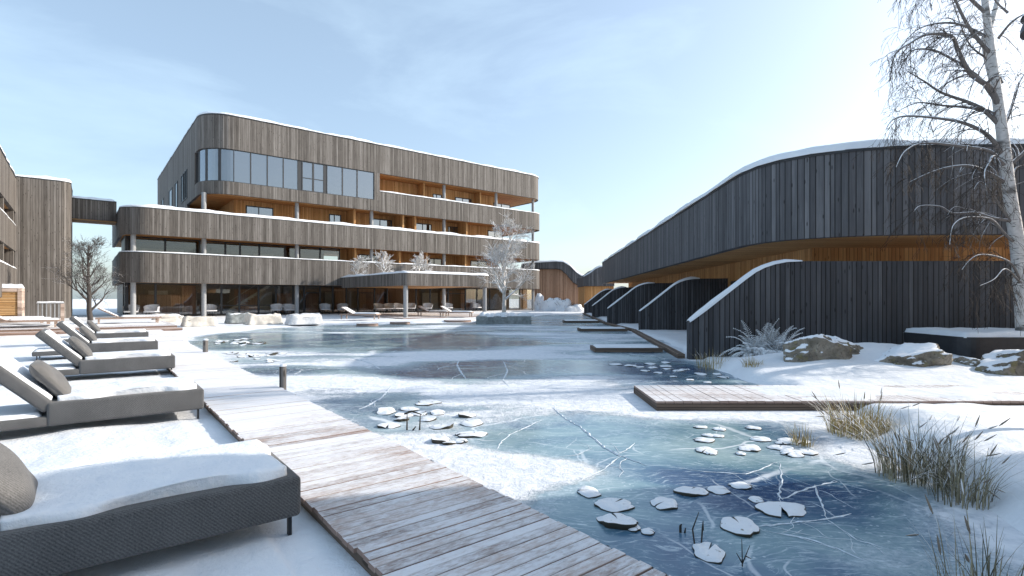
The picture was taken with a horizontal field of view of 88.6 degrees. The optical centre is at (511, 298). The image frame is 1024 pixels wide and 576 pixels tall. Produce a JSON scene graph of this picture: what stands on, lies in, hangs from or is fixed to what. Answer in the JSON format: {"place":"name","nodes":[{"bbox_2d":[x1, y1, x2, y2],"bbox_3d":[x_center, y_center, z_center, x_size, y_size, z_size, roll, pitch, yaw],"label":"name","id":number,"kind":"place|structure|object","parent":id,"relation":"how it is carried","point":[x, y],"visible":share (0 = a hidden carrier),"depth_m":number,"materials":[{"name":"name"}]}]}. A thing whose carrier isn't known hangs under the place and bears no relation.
{"place":"outdoors","nodes":[
{"label":"outdoors","id":0,"kind":"place"},
{"bbox_2d":[0,299,1023,575],"bbox_3d":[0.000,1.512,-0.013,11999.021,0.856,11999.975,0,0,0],"label":"snow ground","id":1,"kind":"structure","parent":0,"point":[310,545],"depth_m":6.27,"materials":[{"name":"snow"}]},
{"bbox_2d":[0,284,24,322],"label":"slatted cabin","id":2,"kind":"object","parent":1,"relation":"on","point":[12,300],"visible":0.94,"depth_m":33.24,"materials":[{"name":"brown wood"}]},
{"bbox_2d":[0,146,72,317],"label":"hotel wing","id":3,"kind":"structure","parent":1,"relation":"on","point":[35,221],"depth_m":40.70,"materials":[{"name":"wood"}]},
{"bbox_2d":[72,196,116,224],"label":"covered bridge","id":4,"kind":"structure","parent":3,"relation":"attached to","point":[92,210],"depth_m":47.54,"materials":[{"name":"grey wood"}]},
{"bbox_2d":[42,235,124,320],"bbox_3d":[-30.777,-1.414,38.004,5.493,6.372,5.135,0,0,0],"label":"bare tree","id":5,"kind":"object","parent":1,"relation":"on","point":[86,277],"visible":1,"depth_m":37.44,"materials":[{"name":"plant"}]},
{"bbox_2d":[0,320,182,335],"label":"timber deck","id":6,"kind":"structure","parent":1,"relation":"on","point":[20,328],"depth_m":27.50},
{"bbox_2d":[0,316,60,326],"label":"teak lounger","id":7,"kind":"object","parent":6,"relation":"on","point":[54,320],"visible":0.98,"depth_m":26.13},
{"bbox_2d":[36,301,63,320],"bbox_3d":[-29.731,0.825,33.815,1.350,1.349,0.181,0,0,-38],"label":"slatted railing","id":8,"kind":"object","parent":6,"relation":"on","point":[54,303],"visible":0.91,"depth_m":33.83,"materials":[{"name":"wood"}]},
{"bbox_2d":[95,308,161,323],"bbox_3d":[-21.670,0.959,29.697,3.000,0.962,1.050,0,0,-38],"label":"teak lounger","id":9,"kind":"object","parent":6,"relation":"on","point":[156,317],"visible":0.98,"depth_m":29.39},
{"bbox_2d":[32,320,157,359],"bbox_3d":[-12.213,1.166,15.504,2.850,1.069,1.060,0,0,-38],"label":"sun lounger","id":10,"kind":"object","parent":1,"relation":"on","point":[88,337],"visible":0.91,"depth_m":15.21,"materials":[{"name":"grey fabric"}]},
{"bbox_2d":[25,328,174,375],"bbox_3d":[-9.043,1.166,11.378,2.850,1.069,1.060,0,0,-38],"label":"sun lounger","id":11,"kind":"object","parent":1,"relation":"on","point":[79,355],"visible":0.93,"depth_m":11.09,"materials":[{"name":"grey fabric"}]},
{"bbox_2d":[0,349,203,431],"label":"sun lounger","id":12,"kind":"object","parent":1,"relation":"on","point":[50,395],"visible":1,"depth_m":6.71,"materials":[{"name":"grey fabric"}]},
{"bbox_2d":[60,316,148,342],"bbox_3d":[-15.482,1.166,19.805,2.850,1.069,1.060,0,0,-38],"label":"sun lounger","id":13,"kind":"object","parent":1,"relation":"on","point":[94,328],"visible":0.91,"depth_m":19.57,"materials":[{"name":"grey fabric"}]},
{"bbox_2d":[0,439,300,575],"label":"sun lounger","id":14,"kind":"object","parent":1,"relation":"on","point":[56,522],"visible":1,"depth_m":3.33,"materials":[{"name":"grey fabric"}]},
{"bbox_2d":[143,304,159,314],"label":"armchair","id":15,"kind":"object","parent":1,"relation":"on","point":[154,308],"visible":0.91,"depth_m":46.95,"materials":[{"name":"fabric"}]},
{"bbox_2d":[151,313,183,322],"bbox_3d":[-23.173,1.319,35.323,1.957,0.721,1.174,0,0,-39],"label":"covered furniture","id":16,"kind":"object","parent":1,"relation":"on","point":[171,318],"visible":0.59,"depth_m":35.02,"materials":[{"name":"fabric"}]},
{"bbox_2d":[180,316,218,326],"bbox_3d":[-19.062,1.345,32.038,1.945,0.671,1.174,0,0,-39],"label":"covered furniture","id":17,"kind":"object","parent":1,"relation":"on","point":[195,321],"visible":0.96,"depth_m":31.59,"materials":[{"name":"fabric"}]},
{"bbox_2d":[224,312,248,323],"bbox_3d":[-18.874,1.297,36.255,1.707,0.767,1.020,0,0,-39],"label":"covered furniture","id":18,"kind":"object","parent":1,"relation":"on","point":[231,318],"visible":0.66,"depth_m":35.77,"materials":[{"name":"fabric"}]},
{"bbox_2d":[243,313,282,324],"bbox_3d":[-16.299,1.298,34.441,2.284,0.764,1.373,0,0,-39],"label":"covered furniture","id":19,"kind":"object","parent":1,"relation":"on","point":[260,319],"visible":0.97,"depth_m":33.92,"materials":[{"name":"fabric"}]},
{"bbox_2d":[270,304,282,314],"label":"armchair","id":20,"kind":"object","parent":1,"relation":"on","point":[276,307],"visible":0.93,"depth_m":54.00,"materials":[{"name":"fabric"}]},
{"bbox_2d":[284,313,323,324],"bbox_3d":[-13.651,1.302,34.442,2.299,0.756,1.373,0,0,-39],"label":"covered furniture","id":21,"kind":"object","parent":1,"relation":"on","point":[304,319],"visible":1,"depth_m":33.96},
{"bbox_2d":[112,111,539,317],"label":"hotel building","id":22,"kind":"structure","parent":1,"relation":"on","point":[254,215],"depth_m":54.78,"materials":[{"name":"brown wood"}]},
{"bbox_2d":[156,283,200,314],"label":"window","id":23,"kind":"structure","parent":22,"relation":"in","point":[156,283],"depth_m":49.70,"materials":[{"name":"black metal"}]},
{"bbox_2d":[196,151,198,182],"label":"window","id":24,"kind":"structure","parent":22,"relation":"in","point":[197,154],"depth_m":50.35,"materials":[{"name":"glass"}]},
{"bbox_2d":[199,149,204,181],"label":"window","id":25,"kind":"structure","parent":22,"relation":"in","point":[201,152],"depth_m":49.08,"materials":[{"name":"glass"}]},
{"bbox_2d":[205,148,217,180],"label":"window","id":26,"kind":"structure","parent":22,"relation":"in","point":[211,154],"depth_m":48.76,"materials":[{"name":"glass"}]},
{"bbox_2d":[206,284,221,314],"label":"window","id":27,"kind":"structure","parent":22,"relation":"in","point":[220,305],"depth_m":51.53,"materials":[{"name":"black metal"}]},
{"bbox_2d":[218,148,233,181],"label":"window","id":28,"kind":"structure","parent":22,"relation":"in","point":[225,156],"depth_m":48.94,"materials":[{"name":"glass"}]},
{"bbox_2d":[222,284,239,314],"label":"window","id":29,"kind":"structure","parent":22,"relation":"in","point":[238,305],"depth_m":52.41,"materials":[{"name":"black metal"}]},
{"bbox_2d":[233,150,250,183],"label":"window","id":30,"kind":"structure","parent":22,"relation":"in","point":[241,159],"depth_m":49.68,"materials":[{"name":"glass"}]},
{"bbox_2d":[240,284,258,313],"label":"window","id":31,"kind":"structure","parent":22,"relation":"in","point":[257,305],"depth_m":53.71,"materials":[{"name":"black metal"}]},
{"bbox_2d":[251,153,266,185],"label":"window","id":32,"kind":"structure","parent":22,"relation":"in","point":[258,161],"depth_m":50.62,"materials":[{"name":"glass"}]},
{"bbox_2d":[246,205,272,215],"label":"window","id":33,"kind":"structure","parent":22,"relation":"in","point":[256,210],"depth_m":53.24,"materials":[{"name":"glass"}]},
{"bbox_2d":[267,155,282,187],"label":"window","id":34,"kind":"structure","parent":22,"relation":"in","point":[274,164],"depth_m":51.54,"materials":[{"name":"glass"}]},
{"bbox_2d":[283,158,297,189],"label":"window","id":35,"kind":"structure","parent":22,"relation":"in","point":[290,166],"depth_m":52.50,"materials":[{"name":"glass"}]},
{"bbox_2d":[302,161,312,191],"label":"window","id":36,"kind":"structure","parent":22,"relation":"in","point":[307,167],"depth_m":53.55,"materials":[{"name":"glass"}]},
{"bbox_2d":[313,163,323,192],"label":"window","id":37,"kind":"structure","parent":22,"relation":"in","point":[318,169],"depth_m":54.26,"materials":[{"name":"glass"}]},
{"bbox_2d":[327,165,342,195],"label":"window","id":38,"kind":"structure","parent":22,"relation":"in","point":[334,173],"depth_m":55.32,"materials":[{"name":"glass"}]},
{"bbox_2d":[329,214,340,221],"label":"window","id":39,"kind":"structure","parent":22,"relation":"in","point":[332,217],"depth_m":58.09,"materials":[{"name":"glass"}]},
{"bbox_2d":[343,168,356,197],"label":"window","id":40,"kind":"structure","parent":22,"relation":"in","point":[349,175],"depth_m":56.36,"materials":[{"name":"glass"}]},
{"bbox_2d":[350,255,369,273],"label":"frosted sapling","id":41,"kind":"object","parent":22,"relation":"on","point":[359,259],"visible":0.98,"depth_m":54.08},
{"bbox_2d":[357,170,373,199],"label":"window","id":42,"kind":"structure","parent":22,"relation":"in","point":[365,179],"depth_m":57.51,"materials":[{"name":"glass"}]},
{"bbox_2d":[369,218,391,226],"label":"window","id":43,"kind":"structure","parent":22,"relation":"in","point":[379,222],"depth_m":61.76,"materials":[{"name":"glass"}]},
{"bbox_2d":[375,250,395,271],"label":"frosted sapling","id":44,"kind":"object","parent":22,"relation":"on","point":[385,254],"visible":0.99,"depth_m":55.27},
{"bbox_2d":[410,251,430,270],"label":"frosted sapling","id":45,"kind":"object","parent":22,"relation":"on","point":[420,260],"visible":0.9,"depth_m":57.73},
{"bbox_2d":[416,223,431,230],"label":"window","id":46,"kind":"structure","parent":22,"relation":"in","point":[419,226],"depth_m":65.23,"materials":[{"name":"glass"}]},
{"bbox_2d":[448,288,465,310],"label":"window","id":47,"kind":"structure","parent":22,"relation":"in","point":[464,293],"depth_m":69.51,"materials":[{"name":"black metal"}]},
{"bbox_2d":[520,289,531,309],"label":"window","id":48,"kind":"structure","parent":22,"relation":"in","point":[526,304],"depth_m":76.94,"materials":[{"name":"clear glass"}]},
{"bbox_2d":[339,307,380,318],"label":"terrace lounger","id":49,"kind":"object","parent":1,"relation":"on","point":[347,309],"visible":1,"depth_m":41.30,"materials":[{"name":"white fabric"}]},
{"bbox_2d":[338,313,478,318],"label":"hotel terrace","id":50,"kind":"structure","parent":1,"relation":"on","point":[411,315],"depth_m":51.16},
{"bbox_2d":[416,306,448,315],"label":"terrace lounger","id":51,"kind":"object","parent":50,"relation":"on","point":[428,311],"visible":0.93,"depth_m":48.88,"materials":[{"name":"white wood"}]},
{"bbox_2d":[439,306,473,316],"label":"terrace lounger","id":52,"kind":"object","parent":50,"relation":"on","point":[450,311],"visible":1,"depth_m":47.15,"materials":[{"name":"white fabric"}]},
{"bbox_2d":[534,293,543,310],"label":"snowy bush","id":53,"kind":"object","parent":1,"relation":"on","point":[539,298],"visible":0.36,"depth_m":71.64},
{"bbox_2d":[539,296,560,310],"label":"snowy bush","id":54,"kind":"object","parent":1,"relation":"on","point":[548,304],"visible":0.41,"depth_m":68.98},
{"bbox_2d":[520,260,582,308],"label":"cedar pavilion","id":55,"kind":"structure","parent":1,"relation":"on","point":[558,278],"depth_m":80.00,"materials":[{"name":"wood"}]},
{"bbox_2d":[554,298,571,310],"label":"snowy bush","id":56,"kind":"object","parent":1,"relation":"on","point":[561,305],"visible":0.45,"depth_m":68.37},
{"bbox_2d":[564,302,583,311],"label":"snowy bush","id":57,"kind":"object","parent":1,"relation":"on","point":[576,308],"visible":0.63,"depth_m":66.23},
{"bbox_2d":[577,265,613,307],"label":"garden annex","id":58,"kind":"object","parent":1,"relation":"on","point":[590,285],"visible":0.62,"depth_m":68.40,"materials":[{"name":"brown wood"}]},
{"bbox_2d":[584,288,611,312],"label":"privacy screen","id":59,"kind":"object","parent":1,"relation":"on","point":[592,301],"visible":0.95,"depth_m":61.50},
{"bbox_2d":[592,286,633,316],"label":"privacy screen","id":60,"kind":"object","parent":1,"relation":"on","point":[602,304],"visible":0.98,"depth_m":50.50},
{"bbox_2d":[607,282,672,323],"bbox_3d":[9.450,0.383,36.910,5.500,3.133,0.322,0,0,0],"label":"privacy screen","id":61,"kind":"object","parent":1,"relation":"on","point":[628,306],"visible":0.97,"depth_m":36.80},
{"bbox_2d":[638,276,727,329],"bbox_3d":[9.385,0.358,28.810,4.830,3.185,0.294,0,0,0],"label":"privacy screen","id":62,"kind":"object","parent":1,"relation":"on","point":[678,304],"visible":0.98,"depth_m":28.70,"materials":[{"name":"wood"}]},
{"bbox_2d":[719,318,803,357],"bbox_3d":[7.249,1.224,14.735,2.323,1.361,2.241,0,0,-43],"label":"frosted fern","id":63,"kind":"object","parent":1,"relation":"on","point":[768,346],"visible":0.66,"depth_m":14.64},
{"bbox_2d":[602,138,1023,286],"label":"timber lodge","id":64,"kind":"structure","parent":1,"relation":"on","point":[824,203],"depth_m":16.67,"materials":[{"name":"grey wood"}]},
{"bbox_2d":[782,334,852,361],"bbox_3d":[7.112,1.433,12.457,1.604,1.234,1.068,0,0,0],"label":"boulder","id":65,"kind":"object","parent":1,"relation":"on","point":[816,347],"visible":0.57,"depth_m":12.06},
{"bbox_2d":[825,335,862,354],"bbox_3d":[7.906,1.397,12.678,1.803,1.035,0.950,0,0,0],"label":"boulder","id":66,"kind":"object","parent":1,"relation":"on","point":[856,349],"visible":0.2,"depth_m":12.46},
{"bbox_2d":[686,259,1014,359],"bbox_3d":[11.350,0.388,15.510,12.300,3.125,0.333,0,0,0],"label":"privacy screen","id":67,"kind":"object","parent":1,"relation":"on","point":[871,301],"visible":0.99,"depth_m":15.40,"materials":[{"name":"wood"}]},
{"bbox_2d":[875,342,952,366],"bbox_3d":[9.068,1.478,11.904,1.414,0.958,1.439,0,0,44],"label":"boulder","id":68,"kind":"object","parent":1,"relation":"on","point":[920,354],"visible":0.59,"depth_m":11.62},
{"bbox_2d":[903,327,1023,359],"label":"steel planter","id":69,"kind":"object","parent":1,"relation":"on","point":[978,343],"visible":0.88,"depth_m":12.69,"materials":[{"name":"metal"}]},
{"bbox_2d":[852,0,1023,335],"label":"birch tree","id":70,"kind":"object","parent":69,"relation":"in","point":[1003,158],"visible":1,"depth_m":12.84,"materials":[{"name":"white plant"}]},
{"bbox_2d":[952,356,980,366],"bbox_3d":[10.353,1.556,11.908,0.703,0.545,0.799,0,0,-16],"label":"boulder","id":71,"kind":"object","parent":1,"relation":"on","point":[969,361],"visible":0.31,"depth_m":11.68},
{"bbox_2d":[975,349,1023,375],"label":"boulder","id":72,"kind":"object","parent":1,"relation":"on","point":[1009,362],"visible":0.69,"depth_m":10.97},
{"bbox_2d":[0,0,1023,298],"label":"sky","id":73,"kind":"structure","parent":0,"point":[625,113],"materials":[{"name":"blue"}]},
{"bbox_2d":[184,315,1023,575],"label":"frozen pond","id":74,"kind":"structure","parent":0,"point":[559,408],"depth_m":6.33,"materials":[{"name":"ice"}]},
{"bbox_2d":[377,407,396,414],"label":"lily pad","id":75,"kind":"object","parent":74,"relation":"on","point":[385,410],"visible":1,"depth_m":8.20,"materials":[{"name":"white plant"}]},
{"bbox_2d":[377,422,400,428],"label":"lily pad","id":76,"kind":"object","parent":74,"relation":"on","point":[391,425],"visible":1,"depth_m":7.27,"materials":[{"name":"white plant"}]},
{"bbox_2d":[146,329,670,575],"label":"boardwalk","id":77,"kind":"structure","parent":74,"relation":"on","point":[374,504],"depth_m":4.16,"materials":[{"name":"wood"}]},
{"bbox_2d":[279,364,286,389],"bbox_3d":[-4.164,1.560,9.538,0.126,0.761,0.123,0,0,0],"label":"bollard","id":78,"kind":"object","parent":77,"relation":"attached to","point":[282,375],"visible":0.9,"depth_m":9.49,"materials":[{"name":"brown wood"}]},
{"bbox_2d":[404,410,421,430],"bbox_3d":[-1.345,1.664,7.125,0.247,0.293,0.075,0,0,0],"label":"dry stem","id":79,"kind":"object","parent":74,"relation":"on","point":[407,420],"visible":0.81,"depth_m":7.12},
{"bbox_2d":[431,435,449,443],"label":"lily pad","id":80,"kind":"object","parent":74,"relation":"on","point":[439,439],"visible":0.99,"depth_m":6.52,"materials":[{"name":"white plant"}]},
{"bbox_2d":[430,423,453,429],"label":"lily pad","id":81,"kind":"object","parent":74,"relation":"on","point":[442,426],"visible":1,"depth_m":7.20,"materials":[{"name":"white plant"}]},
{"bbox_2d":[455,431,487,437],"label":"lily pad","id":82,"kind":"object","parent":74,"relation":"on","point":[473,434],"visible":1,"depth_m":6.80,"materials":[{"name":"white plant"}]},
{"bbox_2d":[460,419,482,426],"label":"lily pad","id":83,"kind":"object","parent":74,"relation":"on","point":[473,423],"visible":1,"depth_m":7.40,"materials":[{"name":"white plant"}]},
{"bbox_2d":[476,312,534,323],"bbox_3d":[-0.448,1.412,38.214,4.174,0.976,2.971,0,0,0],"label":"stone planter","id":84,"kind":"object","parent":74,"relation":"on","point":[502,318],"visible":0.98,"depth_m":36.90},
{"bbox_2d":[471,211,535,311],"bbox_3d":[-0.660,-2.618,38.447,5.501,8.344,4.759,0,0,36],"label":"frosted tree","id":85,"kind":"object","parent":84,"relation":"in","point":[501,256],"visible":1,"depth_m":38.21,"materials":[{"name":"plant"}]},
{"bbox_2d":[563,319,598,322],"bbox_3d":[5.200,1.666,39.750,2.600,0.208,1.500,0,0,0],"label":"pond landing","id":86,"kind":"object","parent":74,"relation":"on","point":[580,321],"visible":1,"depth_m":39.00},
{"bbox_2d":[577,486,600,498],"bbox_3d":[0.701,1.768,4.822,0.206,0.034,0.277,0,0,-16],"label":"lily pad","id":87,"kind":"object","parent":74,"relation":"on","point":[588,492],"visible":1,"depth_m":4.77,"materials":[{"name":"white plant"}]},
{"bbox_2d":[577,327,627,330],"bbox_3d":[5.000,1.667,29.200,2.600,0.205,1.200,0,0,0],"label":"pond landing","id":88,"kind":"object","parent":74,"relation":"on","point":[601,329],"visible":1,"depth_m":28.68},
{"bbox_2d":[594,498,634,512],"bbox_3d":[0.876,1.766,4.517,0.344,0.038,0.314,0,0,0],"label":"lily pad","id":89,"kind":"object","parent":74,"relation":"on","point":[614,505],"visible":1,"depth_m":4.47,"materials":[{"name":"white plant"}]},
{"bbox_2d":[596,513,637,529],"bbox_3d":[0.840,1.759,4.182,0.326,0.054,0.306,0,0,0],"label":"lily pad","id":90,"kind":"object","parent":74,"relation":"on","point":[619,521],"visible":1,"depth_m":4.13,"materials":[{"name":"white plant"}]},
{"bbox_2d":[590,344,662,351],"bbox_3d":[3.875,1.669,17.950,2.250,0.202,1.100,0,0,0],"label":"pond landing","id":91,"kind":"object","parent":74,"relation":"on","point":[623,348],"visible":1,"depth_m":17.48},
{"bbox_2d":[582,313,684,358],"bbox_3d":[7.016,1.730,38.505,0.854,0.170,45.864,0,0,4],"label":"terrace edging","id":92,"kind":"object","parent":74,"relation":"on","point":[672,351],"visible":0.84,"depth_m":21.25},
{"bbox_2d":[641,528,654,535],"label":"lily pad","id":93,"kind":"object","parent":74,"relation":"on","point":[648,531],"visible":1,"depth_m":3.97,"materials":[{"name":"white plant"}]},
{"bbox_2d":[650,497,677,510],"bbox_3d":[1.320,1.767,4.552,0.240,0.034,0.286,0,0,0],"label":"lily pad","id":94,"kind":"object","parent":74,"relation":"on","point":[662,503],"visible":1,"depth_m":4.51,"materials":[{"name":"white plant"}]},
{"bbox_2d":[673,486,708,496],"bbox_3d":[1.641,1.765,4.832,0.323,0.042,0.250,0,0,0],"label":"lily pad","id":95,"kind":"object","parent":74,"relation":"on","point":[690,491],"visible":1,"depth_m":4.78,"materials":[{"name":"white plant"}]},
{"bbox_2d":[693,437,714,442],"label":"lily pad","id":96,"kind":"object","parent":74,"relation":"on","point":[703,440],"visible":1,"depth_m":6.54,"materials":[{"name":"white plant"}]},
{"bbox_2d":[695,446,717,454],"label":"lily pad","id":97,"kind":"object","parent":74,"relation":"on","point":[704,449],"visible":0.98,"depth_m":6.11,"materials":[{"name":"white plant"}]},
{"bbox_2d":[692,542,725,563],"bbox_3d":[1.379,1.767,3.680,0.223,0.037,0.305,0,0,21],"label":"lily pad","id":98,"kind":"object","parent":74,"relation":"on","point":[713,554],"visible":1,"depth_m":3.64,"materials":[{"name":"white plant"}]},
{"bbox_2d":[706,485,730,494],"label":"lily pad","id":99,"kind":"object","parent":74,"relation":"on","point":[720,490],"visible":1,"depth_m":4.82,"materials":[{"name":"white plant"}]},
{"bbox_2d":[720,516,759,537],"bbox_3d":[1.778,1.765,4.097,0.283,0.044,0.377,0,0,25],"label":"lily pad","id":100,"kind":"object","parent":74,"relation":"on","point":[742,526],"visible":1,"depth_m":4.05,"materials":[{"name":"white plant"}]},
{"bbox_2d":[728,481,751,489],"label":"lily pad","id":101,"kind":"object","parent":74,"relation":"on","point":[740,485],"visible":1,"depth_m":4.94,"materials":[{"name":"white plant"}]},
{"bbox_2d":[748,496,763,503],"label":"lily pad","id":102,"kind":"object","parent":74,"relation":"on","point":[756,499],"visible":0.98,"depth_m":4.61,"materials":[{"name":"white plant"}]},
{"bbox_2d":[750,436,770,441],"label":"lily pad","id":103,"kind":"object","parent":74,"relation":"on","point":[760,439],"visible":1,"depth_m":6.59,"materials":[{"name":"white plant"}]},
{"bbox_2d":[766,445,793,450],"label":"lily pad","id":104,"kind":"object","parent":74,"relation":"on","point":[776,447],"visible":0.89,"depth_m":6.21,"materials":[{"name":"white plant"}]},
{"bbox_2d":[754,501,805,517],"bbox_3d":[2.280,1.767,4.420,0.440,0.041,0.334,0,0,-33],"label":"lily pad","id":105,"kind":"object","parent":74,"relation":"on","point":[774,509],"visible":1,"depth_m":4.39,"materials":[{"name":"white plant"}]},
{"bbox_2d":[780,450,804,457],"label":"lily pad","id":106,"kind":"object","parent":74,"relation":"on","point":[797,455],"visible":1,"depth_m":5.93,"materials":[{"name":"white plant"}]},
{"bbox_2d":[780,422,815,446],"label":"straw grass","id":107,"kind":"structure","parent":74,"relation":"on","point":[802,439],"depth_m":6.37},
{"bbox_2d":[634,385,1023,410],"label":"wooden dock","id":108,"kind":"object","parent":74,"relation":"on","point":[721,397],"visible":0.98,"depth_m":8.77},
{"bbox_2d":[827,405,1021,490],"bbox_3d":[4.064,1.432,5.308,1.784,0.755,1.753,0,0,-36],"label":"reed clump","id":109,"kind":"object","parent":74,"relation":"on","point":[906,469],"visible":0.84,"depth_m":5.15,"materials":[{"name":"beige plant"}]},
{"bbox_2d":[861,422,1023,510],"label":"reed clump","id":110,"kind":"object","parent":74,"relation":"on","point":[952,490],"visible":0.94,"depth_m":4.58,"materials":[{"name":"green plant"}]},
{"bbox_2d":[904,480,1023,575],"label":"reed clump","id":111,"kind":"object","parent":74,"relation":"on","point":[973,572],"visible":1,"depth_m":3.08,"materials":[{"name":"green plant"}]},
{"bbox_2d":[693,351,730,369],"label":"straw grass","id":112,"kind":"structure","parent":0,"point":[707,363],"depth_m":13.37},
{"bbox_2d":[741,355,766,367],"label":"straw grass","id":113,"kind":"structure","parent":0,"point":[749,364],"depth_m":12.00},
{"bbox_2d":[798,380,921,440],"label":"straw grass","id":114,"kind":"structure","parent":0,"point":[843,428],"depth_m":6.82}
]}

